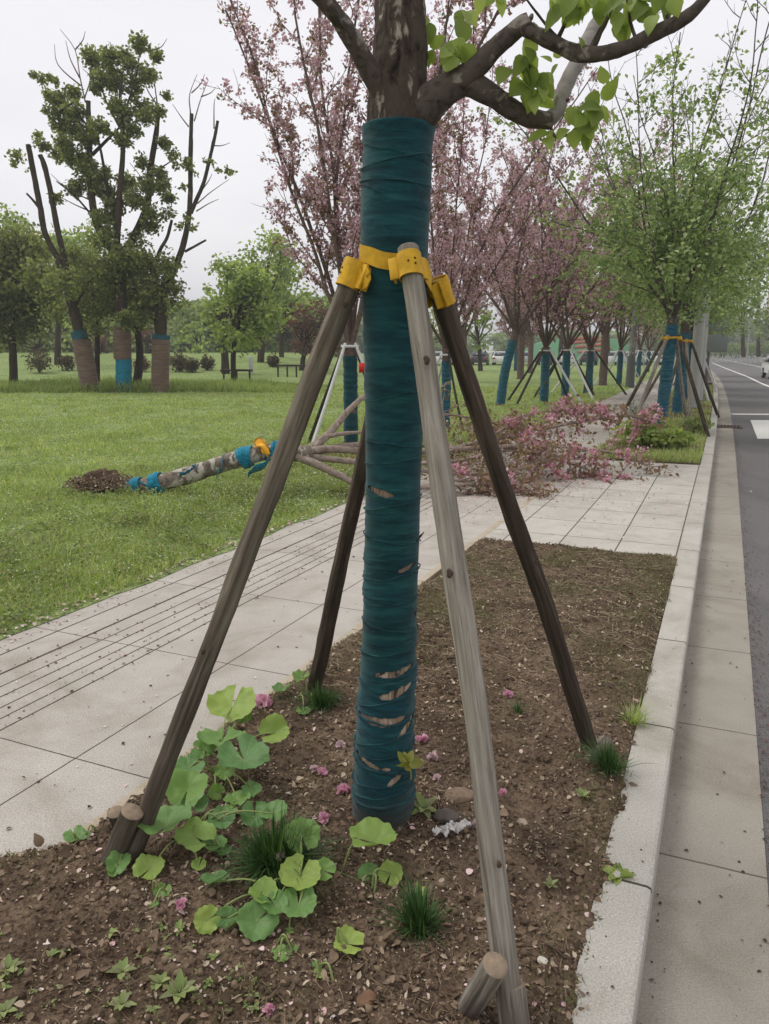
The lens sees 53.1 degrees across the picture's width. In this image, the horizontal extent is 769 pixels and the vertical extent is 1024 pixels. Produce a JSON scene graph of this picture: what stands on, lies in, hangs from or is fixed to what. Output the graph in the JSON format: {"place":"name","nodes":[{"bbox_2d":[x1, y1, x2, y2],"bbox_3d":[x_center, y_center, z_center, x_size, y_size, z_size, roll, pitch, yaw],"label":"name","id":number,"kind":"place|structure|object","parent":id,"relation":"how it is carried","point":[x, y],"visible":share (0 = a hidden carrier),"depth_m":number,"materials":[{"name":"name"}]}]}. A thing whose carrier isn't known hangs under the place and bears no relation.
{"place":"outdoors","nodes":[
{"label":"outdoors","id":0,"kind":"place"},
{"bbox_2d":[0,363,675,856],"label":"path","id":1,"kind":"structure","parent":0,"point":[70,745],"depth_m":3.85,"materials":[{"name":"grey concrete"}]},
{"bbox_2d":[0,437,586,847],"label":"path debris","id":2,"kind":"object","parent":1,"relation":"on","point":[8,707],"visible":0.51,"depth_m":4.16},
{"bbox_2d":[63,402,656,842],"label":"path edging","id":3,"kind":"object","parent":1,"relation":"on","point":[301,668],"visible":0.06,"depth_m":3.97,"materials":[{"name":"concrete"}]},
{"bbox_2d":[226,441,670,484],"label":"brown leaves under fallen crown","id":4,"kind":"object","parent":1,"relation":"on","point":[470,463],"visible":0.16,"depth_m":10.11,"materials":[{"name":"brown plant"}]},
{"bbox_2d":[185,457,751,538],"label":"petals under fallen crown","id":5,"kind":"object","parent":1,"relation":"on","point":[551,486],"visible":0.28,"depth_m":8.46},
{"bbox_2d":[0,350,675,639],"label":"lawn","id":6,"kind":"structure","parent":0,"point":[489,374],"depth_m":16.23,"materials":[{"name":"green plant"}]},
{"bbox_2d":[0,202,42,246],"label":"broadleaf tree","id":7,"kind":"object","parent":6,"relation":"on","point":[20,222],"visible":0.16,"depth_m":52.50,"materials":[{"name":"green plant"}]},
{"bbox_2d":[5,317,65,353],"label":"broadleaf tree","id":8,"kind":"object","parent":6,"relation":"on","point":[37,346],"visible":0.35,"depth_m":62.39,"materials":[{"name":"green plant"}]},
{"bbox_2d":[0,214,73,383],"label":"broadleaf tree","id":9,"kind":"object","parent":6,"relation":"on","point":[25,256],"visible":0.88,"depth_m":30.55,"materials":[{"name":"green plant"}]},
{"bbox_2d":[23,348,53,372],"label":"shrub","id":10,"kind":"object","parent":6,"relation":"on","point":[39,366],"visible":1,"depth_m":41.61,"materials":[{"name":"green plant"}]},
{"bbox_2d":[4,129,130,391],"bbox_3d":[-11.100,-8.663,27.427,3.944,9.080,3.385,11,16,44],"label":"camphor tree","id":11,"kind":"object","parent":6,"relation":"on","point":[76,306],"visible":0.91,"depth_m":27.27,"materials":[{"name":"green plant"}]},
{"bbox_2d":[39,218,113,364],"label":"broadleaf tree","id":12,"kind":"object","parent":6,"relation":"on","point":[73,240],"visible":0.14,"depth_m":45.80,"materials":[{"name":"green plant"}]},
{"bbox_2d":[70,258,113,381],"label":"broadleaf tree","id":13,"kind":"object","parent":6,"relation":"on","point":[97,350],"visible":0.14,"depth_m":30.04,"materials":[{"name":"green plant"}]},
{"bbox_2d":[27,29,178,391],"bbox_3d":[-9.771,-10.287,27.210,5.017,12.259,3.364,0,12,0],"label":"camphor tree","id":14,"kind":"object","parent":6,"relation":"on","point":[117,262],"visible":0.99,"depth_m":26.63,"materials":[{"name":"green plant"}]},
{"bbox_2d":[104,282,156,382],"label":"broadleaf tree","id":15,"kind":"object","parent":6,"relation":"on","point":[138,369],"visible":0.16,"depth_m":29.72,"materials":[{"name":"green plant"}]},
{"bbox_2d":[0,373,338,392],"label":"tall weeds","id":16,"kind":"object","parent":6,"relation":"on","point":[59,384],"visible":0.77,"depth_m":28.45,"materials":[{"name":"green plant"}]},
{"bbox_2d":[0,293,340,356],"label":"distant woods","id":17,"kind":"object","parent":6,"relation":"on","point":[192,312],"visible":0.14,"depth_m":72.81,"materials":[{"name":"green plant"}]},
{"bbox_2d":[121,74,237,392],"bbox_3d":[-7.249,-9.552,27.223,4.340,10.928,2.565,0,12,0],"label":"camphor tree","id":18,"kind":"object","parent":6,"relation":"on","point":[166,287],"visible":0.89,"depth_m":27.23,"materials":[{"name":"green plant"}]},
{"bbox_2d":[172,318,208,353],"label":"broadleaf tree","id":19,"kind":"object","parent":6,"relation":"on","point":[197,347],"visible":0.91,"depth_m":61.96,"materials":[{"name":"green plant"}]},
{"bbox_2d":[196,272,238,373],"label":"broadleaf tree","id":20,"kind":"object","parent":6,"relation":"on","point":[215,319],"visible":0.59,"depth_m":40.52,"materials":[{"name":"green plant"}]},
{"bbox_2d":[0,421,472,616],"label":"weed patches","id":21,"kind":"object","parent":6,"relation":"on","point":[185,539],"visible":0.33,"depth_m":6.62,"materials":[{"name":"green plant"}]},
{"bbox_2d":[204,251,294,380],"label":"broadleaf tree","id":22,"kind":"object","parent":6,"relation":"on","point":[247,287],"visible":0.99,"depth_m":32.97,"materials":[{"name":"green plant"}]},
{"bbox_2d":[222,224,308,362],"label":"broadleaf tree","id":23,"kind":"object","parent":6,"relation":"on","point":[277,266],"visible":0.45,"depth_m":47.72,"materials":[{"name":"green plant"}]},
{"bbox_2d":[0,427,534,636],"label":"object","id":24,"kind":"object","parent":6,"relation":"on","point":[64,610],"visible":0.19,"depth_m":4.99,"materials":[{"name":"plant"}]},
{"bbox_2d":[0,402,574,630],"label":"clover and weeds","id":25,"kind":"object","parent":6,"relation":"on","point":[7,612],"visible":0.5,"depth_m":6.88,"materials":[{"name":"green plant"}]},
{"bbox_2d":[270,251,318,356],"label":"broadleaf tree","id":26,"kind":"object","parent":6,"relation":"on","point":[288,294],"visible":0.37,"depth_m":53.48,"materials":[{"name":"green plant"}]},
{"bbox_2d":[282,293,344,370],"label":"broadleaf tree","id":27,"kind":"object","parent":6,"relation":"on","point":[305,343],"visible":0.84,"depth_m":44.30,"materials":[{"name":"green plant"}]},
{"bbox_2d":[307,343,364,444],"bbox_3d":[-0.524,-1.744,11.829,1.395,1.682,1.395,-1,12,-6],"label":"tree support","id":28,"kind":"object","parent":6,"relation":"on","point":[324,402],"visible":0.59,"depth_m":11.54,"materials":[{"name":"wood"}]},
{"bbox_2d":[195,0,525,442],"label":"cherry tree","id":29,"kind":"object","parent":6,"relation":"on","point":[338,246],"visible":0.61,"depth_m":11.04,"materials":[{"name":"pink plant"}]},
{"bbox_2d":[61,381,678,499],"bbox_3d":[0.213,-0.935,9.115,7.245,1.338,2.757,0,12,0],"label":"fallen tree","id":30,"kind":"object","parent":6,"relation":"on","point":[105,479],"visible":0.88,"depth_m":8.68,"materials":[{"name":"pink plant"}]},
{"bbox_2d":[278,0,598,426],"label":"cherry tree","id":31,"kind":"object","parent":6,"relation":"on","point":[444,247],"visible":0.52,"depth_m":14.18,"materials":[{"name":"pink plant"}]},
{"bbox_2d":[428,201,511,346],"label":"cherry tree","id":32,"kind":"object","parent":6,"relation":"on","point":[476,312],"visible":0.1,"depth_m":36.85,"materials":[{"name":"pink plant"}]},
{"bbox_2d":[461,299,499,370],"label":"broadleaf tree","id":33,"kind":"object","parent":6,"relation":"on","point":[483,322],"visible":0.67,"depth_m":58.47,"materials":[{"name":"green plant"}]},
{"bbox_2d":[488,267,523,370],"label":"cherry tree","id":34,"kind":"object","parent":6,"relation":"on","point":[504,325],"visible":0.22,"depth_m":59.41,"materials":[{"name":"pink plant"}]},
{"bbox_2d":[496,246,568,372],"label":"cherry tree","id":35,"kind":"object","parent":6,"relation":"on","point":[530,344],"visible":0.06,"depth_m":53.23,"materials":[{"name":"pink plant"}]},
{"bbox_2d":[484,210,583,378],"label":"cherry tree","id":36,"kind":"object","parent":6,"relation":"on","point":[521,355],"visible":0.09,"depth_m":41.09,"materials":[{"name":"pink plant"}]},
{"bbox_2d":[507,349,582,403],"bbox_3d":[4.700,-3.954,22.553,2.025,1.643,2.026,0,12,0],"label":"tree support","id":37,"kind":"object","parent":6,"relation":"on","point":[539,355],"visible":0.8,"depth_m":22.23,"materials":[{"name":"wood"}]},
{"bbox_2d":[433,327,664,357],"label":"distant woods","id":38,"kind":"object","parent":6,"relation":"on","point":[500,342],"visible":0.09,"depth_m":141.88,"materials":[{"name":"green plant"}]},
{"bbox_2d":[429,93,687,404],"bbox_3d":[3.389,-6.469,20.113,6.832,7.567,5.535,-5,13,-22],"label":"cherry tree","id":39,"kind":"object","parent":6,"relation":"on","point":[515,325],"visible":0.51,"depth_m":19.92,"materials":[{"name":"pink plant"}]},
{"bbox_2d":[533,348,594,398],"bbox_3d":[5.974,-4.545,25.341,1.976,1.652,1.976,3,12,16],"label":"tree support","id":40,"kind":"object","parent":6,"relation":"on","point":[583,377],"visible":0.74,"depth_m":25.01,"materials":[{"name":"wood"}]},
{"bbox_2d":[480,110,658,402],"bbox_3d":[4.759,-7.011,21.470,4.412,8.062,4.442,0,12,0],"label":"cherry tree","id":41,"kind":"object","parent":6,"relation":"on","point":[546,337],"visible":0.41,"depth_m":21.65,"materials":[{"name":"pink plant"}]},
{"bbox_2d":[498,151,659,396],"bbox_3d":[5.749,-7.314,24.284,5.871,7.478,4.354,5,13,23],"label":"cherry tree","id":42,"kind":"object","parent":6,"relation":"on","point":[567,345],"visible":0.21,"depth_m":24.68,"materials":[{"name":"pink plant"}]},
{"bbox_2d":[551,193,657,384],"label":"cherry tree","id":43,"kind":"object","parent":6,"relation":"on","point":[604,351],"visible":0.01,"depth_m":33.64,"materials":[{"name":"pink plant"}]},
{"bbox_2d":[537,172,680,392],"bbox_3d":[7.563,-8.001,27.779,5.028,7.417,5.137,0,12,0],"label":"cherry tree","id":44,"kind":"object","parent":6,"relation":"on","point":[588,341],"visible":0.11,"depth_m":27.34,"materials":[{"name":"pink plant"}]},
{"bbox_2d":[590,222,656,383],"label":"cherry tree","id":45,"kind":"object","parent":6,"relation":"on","point":[621,338],"visible":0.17,"depth_m":35.34,"materials":[{"name":"pink plant"}]},
{"bbox_2d":[625,279,639,387],"bbox_3d":[10.366,-7.516,31.947,0.380,4.840,0.640,0,12,0],"label":"trunk","id":46,"kind":"object","parent":6,"relation":"on","point":[630,375],"visible":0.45,"depth_m":32.15,"materials":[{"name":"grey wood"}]},
{"bbox_2d":[623,301,663,376],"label":"cherry tree","id":47,"kind":"object","parent":6,"relation":"on","point":[639,359],"visible":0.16,"depth_m":45.03,"materials":[{"name":"pink plant"}]},
{"bbox_2d":[750,300,768,341],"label":"roadside tree","id":48,"kind":"object","parent":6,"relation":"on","point":[758,330],"visible":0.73,"depth_m":87.54,"materials":[{"name":"green plant"}]},
{"bbox_2d":[0,537,676,1023],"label":"soil bed","id":49,"kind":"object","parent":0,"point":[526,805],"visible":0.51,"depth_m":2.28,"materials":[{"name":"brown soil"}]},
{"bbox_2d":[63,824,97,841],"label":"round leaf plant","id":50,"kind":"object","parent":49,"relation":"on","point":[68,835],"visible":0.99,"depth_m":2.39,"materials":[{"name":"plant"}]},
{"bbox_2d":[105,850,131,876],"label":"round leaf plant","id":51,"kind":"object","parent":49,"relation":"on","point":[114,859],"visible":0.91,"depth_m":2.22,"materials":[{"name":"plant"}]},
{"bbox_2d":[105,957,136,979],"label":"weed","id":52,"kind":"object","parent":49,"relation":"on","point":[121,968],"visible":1,"depth_m":1.86,"materials":[{"name":"green plant"}]},
{"bbox_2d":[108,989,136,1010],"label":"weed","id":53,"kind":"object","parent":49,"relation":"on","point":[122,998],"visible":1,"depth_m":1.75,"materials":[{"name":"green plant"}]},
{"bbox_2d":[0,918,260,1018],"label":"seedlings","id":54,"kind":"object","parent":49,"relation":"on","point":[179,926],"visible":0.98,"depth_m":1.86,"materials":[{"name":"green plant"}]},
{"bbox_2d":[148,880,171,907],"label":"round leaf plant","id":55,"kind":"object","parent":49,"relation":"on","point":[158,889],"visible":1,"depth_m":2.12,"materials":[{"name":"plant"}]},
{"bbox_2d":[159,967,198,1004],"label":"weed","id":56,"kind":"object","parent":49,"relation":"on","point":[179,982],"visible":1,"depth_m":1.79,"materials":[{"name":"green plant"}]},
{"bbox_2d":[132,799,286,879],"bbox_3d":[-0.524,0.954,2.324,0.473,0.142,0.218,-5,13,-24],"label":"round leaf plant","id":57,"kind":"object","parent":49,"relation":"on","point":[168,818],"visible":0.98,"depth_m":2.31,"materials":[{"name":"green plant"}]},
{"bbox_2d":[165,684,289,811],"bbox_3d":[-0.551,0.853,2.717,0.390,0.222,0.657,3,12,15],"label":"round leaf plant","id":58,"kind":"object","parent":49,"relation":"on","point":[189,779],"visible":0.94,"depth_m":2.64,"materials":[{"name":"green plant"}]},
{"bbox_2d":[193,817,335,941],"bbox_3d":[-0.327,1.008,2.085,0.391,0.154,0.297,-5,13,-23],"label":"round leaf plant","id":59,"kind":"object","parent":49,"relation":"on","point":[255,925],"visible":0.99,"depth_m":2.03,"materials":[{"name":"green plant"}]},
{"bbox_2d":[271,933,297,961],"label":"small plant","id":60,"kind":"object","parent":49,"relation":"on","point":[281,946],"visible":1,"depth_m":1.92,"materials":[{"name":"plant"}]},
{"bbox_2d":[199,788,380,925],"bbox_3d":[-0.270,0.900,2.176,0.521,0.290,0.461,0,12,0],"label":"grass tuft","id":61,"kind":"object","parent":49,"relation":"on","point":[261,859],"visible":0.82,"depth_m":2.19,"materials":[{"name":"green plant"}]},
{"bbox_2d":[272,669,315,714],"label":"round leaf plant","id":62,"kind":"object","parent":49,"relation":"on","point":[297,676],"visible":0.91,"depth_m":3.34,"materials":[{"name":"plant"}]},
{"bbox_2d":[257,678,355,720],"bbox_3d":[-0.309,0.749,3.233,0.403,0.160,0.342,3,12,12],"label":"grass tuft","id":63,"kind":"object","parent":49,"relation":"on","point":[324,699],"visible":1,"depth_m":3.24,"materials":[{"name":"plant"}]},
{"bbox_2d":[1,542,658,1023],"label":"fallen petals","id":64,"kind":"object","parent":49,"relation":"on","point":[469,870],"visible":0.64,"depth_m":2.06,"materials":[{"name":"pink plant"}]},
{"bbox_2d":[0,538,664,1023],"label":"dry stalks","id":65,"kind":"object","parent":49,"relation":"on","point":[392,854],"visible":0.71,"depth_m":2.20,"materials":[{"name":"plant"}]},
{"bbox_2d":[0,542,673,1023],"bbox_3d":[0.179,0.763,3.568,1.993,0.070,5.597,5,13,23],"label":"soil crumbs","id":66,"kind":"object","parent":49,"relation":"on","point":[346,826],"visible":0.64,"depth_m":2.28,"materials":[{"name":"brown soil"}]},
{"bbox_2d":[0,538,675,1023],"bbox_3d":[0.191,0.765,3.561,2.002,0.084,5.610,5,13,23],"label":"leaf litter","id":67,"kind":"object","parent":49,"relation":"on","point":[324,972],"visible":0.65,"depth_m":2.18,"materials":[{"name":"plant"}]},
{"bbox_2d":[0,538,676,1023],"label":"moss and seedlings","id":68,"kind":"object","parent":49,"relation":"on","point":[552,588],"visible":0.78,"depth_m":3.74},
{"bbox_2d":[333,924,364,953],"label":"round leaf plant","id":69,"kind":"object","parent":49,"relation":"on","point":[347,934],"visible":1,"depth_m":1.96,"materials":[{"name":"plant"}]},
{"bbox_2d":[100,242,613,1023],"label":"tree support","id":70,"kind":"object","parent":49,"relation":"on","point":[498,968],"visible":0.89,"depth_m":2.11,"materials":[{"name":"brown wood"}]},
{"bbox_2d":[341,817,397,871],"bbox_3d":[-0.033,0.983,2.253,0.148,0.128,0.142,6,13,26],"label":"round leaf plant","id":71,"kind":"object","parent":49,"relation":"on","point":[373,830],"visible":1,"depth_m":2.27,"materials":[{"name":"green plant"}]},
{"bbox_2d":[115,572,634,1023],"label":"broken twigs","id":72,"kind":"object","parent":49,"relation":"on","point":[369,880],"visible":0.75,"depth_m":2.15,"materials":[{"name":"brown wood"}]},
{"bbox_2d":[357,859,402,892],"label":"round leaf plant","id":73,"kind":"object","parent":49,"relation":"on","point":[384,871],"visible":0.98,"depth_m":2.20,"materials":[{"name":"green plant"}]},
{"bbox_2d":[364,855,460,957],"bbox_3d":[0.068,1.000,2.010,0.271,0.181,0.289,0,12,0],"label":"grass tuft","id":74,"kind":"object","parent":49,"relation":"on","point":[417,918],"visible":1,"depth_m":2.02,"materials":[{"name":"green plant"}]},
{"bbox_2d":[411,791,437,818],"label":"weed","id":75,"kind":"object","parent":49,"relation":"on","point":[421,803],"visible":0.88,"depth_m":2.50,"materials":[{"name":"green plant"}]},
{"bbox_2d":[433,808,459,823],"bbox_3d":[0.200,0.975,2.466,0.087,0.036,0.069,3,12,16],"label":"stone","id":76,"kind":"object","parent":49,"relation":"on","point":[444,815],"visible":0.88,"depth_m":2.45,"materials":[{"name":"stone"}]},
{"bbox_2d":[432,818,470,837],"bbox_3d":[0.212,0.981,2.396,0.138,0.038,0.064,-3,12,-14],"label":"tissue","id":77,"kind":"object","parent":49,"relation":"on","point":[450,826],"visible":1,"depth_m":2.38,"materials":[{"name":"paper"}]},
{"bbox_2d":[443,787,472,802],"bbox_3d":[0.254,0.959,2.593,0.110,0.049,0.077,-4,12,-19],"label":"stone","id":78,"kind":"object","parent":49,"relation":"on","point":[461,794],"visible":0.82,"depth_m":2.57,"materials":[{"name":"stone"}]},
{"bbox_2d":[275,537,676,715],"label":"dry stalks","id":79,"kind":"object","parent":49,"relation":"on","point":[539,616],"visible":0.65,"depth_m":4.42,"materials":[{"name":"plant"}]},
{"bbox_2d":[312,0,709,832],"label":"street tree","id":80,"kind":"object","parent":49,"relation":"on","point":[408,104],"visible":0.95,"depth_m":2.04,"materials":[{"name":"teal fabric"}]},
{"bbox_2d":[559,723,661,782],"bbox_3d":[0.802,0.839,2.756,0.305,0.172,0.333,-11,16,-43],"label":"grass tuft","id":81,"kind":"object","parent":49,"relation":"on","point":[607,759],"visible":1,"depth_m":2.76,"materials":[{"name":"green plant"}]},
{"bbox_2d":[601,862,636,884],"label":"weed","id":82,"kind":"object","parent":49,"relation":"on","point":[625,873],"visible":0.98,"depth_m":2.24,"materials":[{"name":"green plant"}]},
{"bbox_2d":[617,693,661,728],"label":"grass tuft","id":83,"kind":"object","parent":49,"relation":"on","point":[634,717],"visible":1,"depth_m":3.15,"materials":[{"name":"plant"}]},
{"bbox_2d":[0,0,768,352],"label":"sky","id":84,"kind":"structure","parent":0,"point":[196,43],"materials":[{"name":"white"}]},
{"bbox_2d":[513,339,654,362],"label":"embankment","id":85,"kind":"structure","parent":0,"point":[554,347],"depth_m":109.37,"materials":[{"name":"plant"}]},
{"bbox_2d":[481,459,699,557],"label":"crossing paving","id":86,"kind":"structure","parent":0,"point":[637,531],"depth_m":7.32,"materials":[{"name":"grey concrete"}]},
{"bbox_2d":[488,353,755,558],"bbox_3d":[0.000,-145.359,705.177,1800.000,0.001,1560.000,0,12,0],"label":"ground","id":87,"kind":"structure","parent":0,"point":[708,384],"depth_m":272.09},
{"bbox_2d":[675,315,768,357],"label":"distant woods","id":88,"kind":"object","parent":87,"relation":"on","point":[736,339],"visible":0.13,"depth_m":200.08,"materials":[{"name":"plant"}]},
{"bbox_2d":[588,385,714,464],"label":"pit grass","id":89,"kind":"structure","parent":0,"point":[690,456],"depth_m":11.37,"materials":[{"name":"green plant"}]},
{"bbox_2d":[471,0,768,423],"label":"street tree","id":90,"kind":"object","parent":89,"relation":"on","point":[668,257],"visible":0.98,"depth_m":13.51,"materials":[{"name":"green plant"}]},
{"bbox_2d":[610,416,673,446],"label":"leafy plant","id":91,"kind":"object","parent":89,"relation":"on","point":[644,438],"visible":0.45,"depth_m":12.11,"materials":[{"name":"green plant"}]},
{"bbox_2d":[554,27,768,413],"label":"street tree","id":92,"kind":"object","parent":89,"relation":"on","point":[677,407],"visible":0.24,"depth_m":17.43,"materials":[{"name":"green plant"}]},
{"bbox_2d":[615,334,710,436],"bbox_3d":[5.210,-2.359,14.390,1.483,1.875,1.484,1,12,6],"label":"tree support","id":93,"kind":"object","parent":89,"relation":"on","point":[664,339],"visible":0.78,"depth_m":14.07,"materials":[{"name":"brown wood"}]},
{"bbox_2d":[578,119,768,398],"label":"street tree","id":94,"kind":"object","parent":89,"relation":"on","point":[728,298],"visible":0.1,"depth_m":23.65,"materials":[{"name":"green plant"}]},
{"bbox_2d":[651,426,696,449],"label":"leafy plant","id":95,"kind":"object","parent":89,"relation":"on","point":[676,436],"visible":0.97,"depth_m":11.68,"materials":[{"name":"green plant"}]},
{"bbox_2d":[635,338,719,417],"bbox_3d":[7.017,-3.178,18.310,1.484,1.875,1.484,-10,16,-41],"label":"tree support","id":96,"kind":"object","parent":89,"relation":"on","point":[686,340],"visible":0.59,"depth_m":18.22,"materials":[{"name":"brown wood"}]},
{"bbox_2d":[608,158,768,335],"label":"street tree","id":97,"kind":"object","parent":89,"relation":"on","point":[746,312],"visible":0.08,"depth_m":28.28,"materials":[{"name":"green plant"}]},
{"bbox_2d":[686,277,707,408],"bbox_3d":[8.182,-4.618,20.031,0.540,4.000,0.540,0,12,0],"label":"gantry pole","id":98,"kind":"object","parent":89,"relation":"on","point":[698,334],"visible":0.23,"depth_m":20.02,"materials":[{"name":"grey metal"}]},
{"bbox_2d":[680,413,714,431],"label":"leafy plant","id":99,"kind":"object","parent":89,"relation":"on","point":[694,423],"visible":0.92,"depth_m":14.22,"materials":[{"name":"green plant"}]},
{"bbox_2d":[699,277,710,400],"bbox_3d":[9.579,-5.300,23.055,0.396,4.100,0.396,0,12,0],"label":"gantry pole","id":100,"kind":"object","parent":89,"relation":"on","point":[704,355],"visible":0.21,"depth_m":23.06,"materials":[{"name":"grey metal"}]},
{"bbox_2d":[705,310,728,382],"bbox_3d":[13.798,-7.257,31.952,0.840,4.300,0.254,2,12,11],"label":"sign post","id":101,"kind":"object","parent":89,"relation":"on","point":[717,342],"visible":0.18,"depth_m":31.87,"materials":[{"name":"grey metal"}]},
{"bbox_2d":[706,357,768,894],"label":"road","id":102,"kind":"structure","parent":0,"point":[745,395],"depth_m":7.91,"materials":[{"name":"grey asphalt"}]},
{"bbox_2d":[572,373,717,1023],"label":"kerb","id":103,"kind":"structure","parent":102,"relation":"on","point":[624,909],"depth_m":2.50,"materials":[{"name":"concrete"}]},
{"bbox_2d":[636,366,768,1023],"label":"gutter","id":104,"kind":"object","parent":102,"relation":"on","point":[704,952],"visible":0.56,"depth_m":2.69,"materials":[{"name":"concrete"}]},
{"bbox_2d":[733,430,768,905],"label":"road edge debris","id":105,"kind":"object","parent":102,"relation":"on","point":[764,714],"visible":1,"depth_m":4.07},
{"bbox_2d":[751,420,768,438],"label":"lane block","id":106,"kind":"structure","parent":102,"relation":"on","point":[761,428],"depth_m":16.52,"materials":[{"name":"paint"}]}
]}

